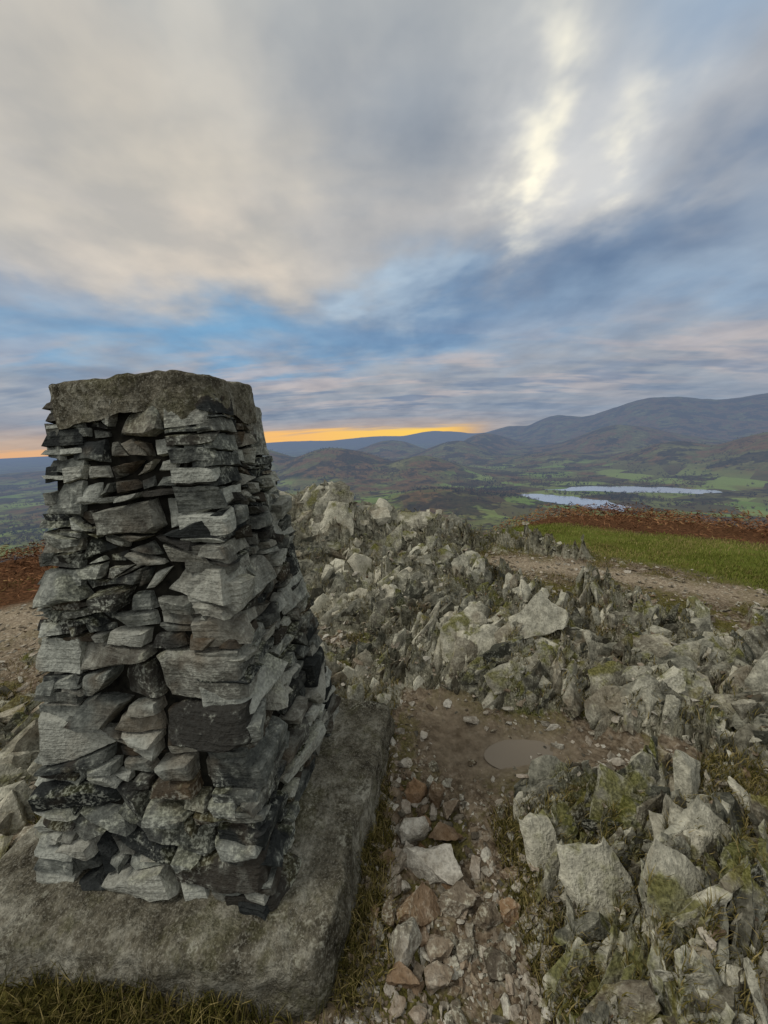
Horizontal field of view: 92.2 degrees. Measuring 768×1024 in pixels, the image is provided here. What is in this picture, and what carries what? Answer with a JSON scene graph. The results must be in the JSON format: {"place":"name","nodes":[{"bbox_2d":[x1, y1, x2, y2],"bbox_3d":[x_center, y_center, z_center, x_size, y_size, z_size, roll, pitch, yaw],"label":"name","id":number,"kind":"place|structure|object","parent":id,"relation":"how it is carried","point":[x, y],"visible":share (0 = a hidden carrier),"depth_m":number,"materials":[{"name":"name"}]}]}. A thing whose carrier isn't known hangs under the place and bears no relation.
{"place":"outdoors","nodes":[
{"label":"outdoors","id":0,"kind":"place"},
{"bbox_2d":[0,479,767,1023],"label":"ground","id":1,"kind":"structure","parent":0,"point":[456,741],"depth_m":2.17,"materials":[{"name":"brown soil"}]},
{"bbox_2d":[0,698,392,1023],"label":"concrete plinth","id":2,"kind":"structure","parent":1,"relation":"on","point":[273,961],"depth_m":1.07,"materials":[{"name":"grey concrete"}]},
{"bbox_2d":[57,413,304,862],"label":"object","id":3,"kind":"object","parent":2,"relation":"on","point":[118,685],"visible":0.03,"depth_m":1.10,"materials":[{"name":"black stone"}]},
{"bbox_2d":[30,395,340,916],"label":"slate courses","id":4,"kind":"object","parent":2,"relation":"on","point":[232,673],"visible":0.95,"depth_m":1.10,"materials":[{"name":"stone"}]},
{"bbox_2d":[50,369,257,430],"bbox_3d":[-0.731,-0.349,1.219,0.552,0.162,0.393,-1,12,6],"label":"capstone","id":5,"kind":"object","parent":4,"relation":"on","point":[178,390],"depth_m":1.05,"materials":[{"name":"stone"}]},
{"bbox_2d":[0,481,767,1023],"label":"rock outcrop","id":6,"kind":"object","parent":1,"relation":"on","point":[590,871],"visible":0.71,"depth_m":1.63,"materials":[{"name":"grey stone"}]},
{"bbox_2d":[0,493,767,1023],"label":"grass tufts","id":7,"kind":"object","parent":1,"relation":"on","point":[194,1013],"visible":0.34,"depth_m":1.07,"materials":[{"name":"green plant"}]},
{"bbox_2d":[0,508,767,1023],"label":"loose stones","id":8,"kind":"object","parent":1,"relation":"on","point":[410,936],"visible":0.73,"depth_m":1.21,"materials":[{"name":"grey stone"}]},
{"bbox_2d":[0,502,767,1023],"bbox_3d":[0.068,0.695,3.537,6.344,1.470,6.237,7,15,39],"label":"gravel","id":9,"kind":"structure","parent":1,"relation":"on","point":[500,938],"depth_m":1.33,"materials":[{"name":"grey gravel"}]},
{"bbox_2d":[0,501,767,604],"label":"bracken","id":10,"kind":"object","parent":1,"relation":"on","point":[639,513],"visible":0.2,"depth_m":5.70,"materials":[{"name":"brown plant"}]},
{"bbox_2d":[484,739,552,768],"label":"puddle","id":11,"kind":"object","parent":1,"relation":"on","point":[507,753],"visible":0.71,"depth_m":1.79,"materials":[{"name":"brown liquid"}]},
{"bbox_2d":[0,393,767,562],"bbox_3d":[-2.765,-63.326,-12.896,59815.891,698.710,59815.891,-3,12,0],"label":"fells","id":12,"kind":"structure","parent":0,"point":[675,426],"depth_m":2502.08,"materials":[{"name":"green plant"}]},
{"bbox_2d":[0,432,767,561],"bbox_3d":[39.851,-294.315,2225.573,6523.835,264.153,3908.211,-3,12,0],"label":"woodland","id":13,"kind":"object","parent":12,"relation":"on","point":[453,488],"visible":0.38,"depth_m":1720.83,"materials":[{"name":"plant"}]},
{"bbox_2d":[0,0,767,458],"label":"sky","id":14,"kind":"structure","parent":0,"point":[366,218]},
{"bbox_2d":[517,494,630,510],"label":"lake","id":15,"kind":"structure","parent":0,"point":[566,500],"depth_m":1479.22,"materials":[{"name":"blue liquid"}]},
{"bbox_2d":[484,522,767,593],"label":"grass","id":16,"kind":"structure","parent":0,"point":[678,553],"depth_m":4.52,"materials":[{"name":"green plant"}]},
{"bbox_2d":[544,486,735,493],"bbox_3d":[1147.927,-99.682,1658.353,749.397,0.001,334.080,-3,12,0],"label":"lake","id":17,"kind":"structure","parent":0,"point":[628,489],"depth_m":1668.35,"materials":[{"name":"blue liquid"}]}
]}

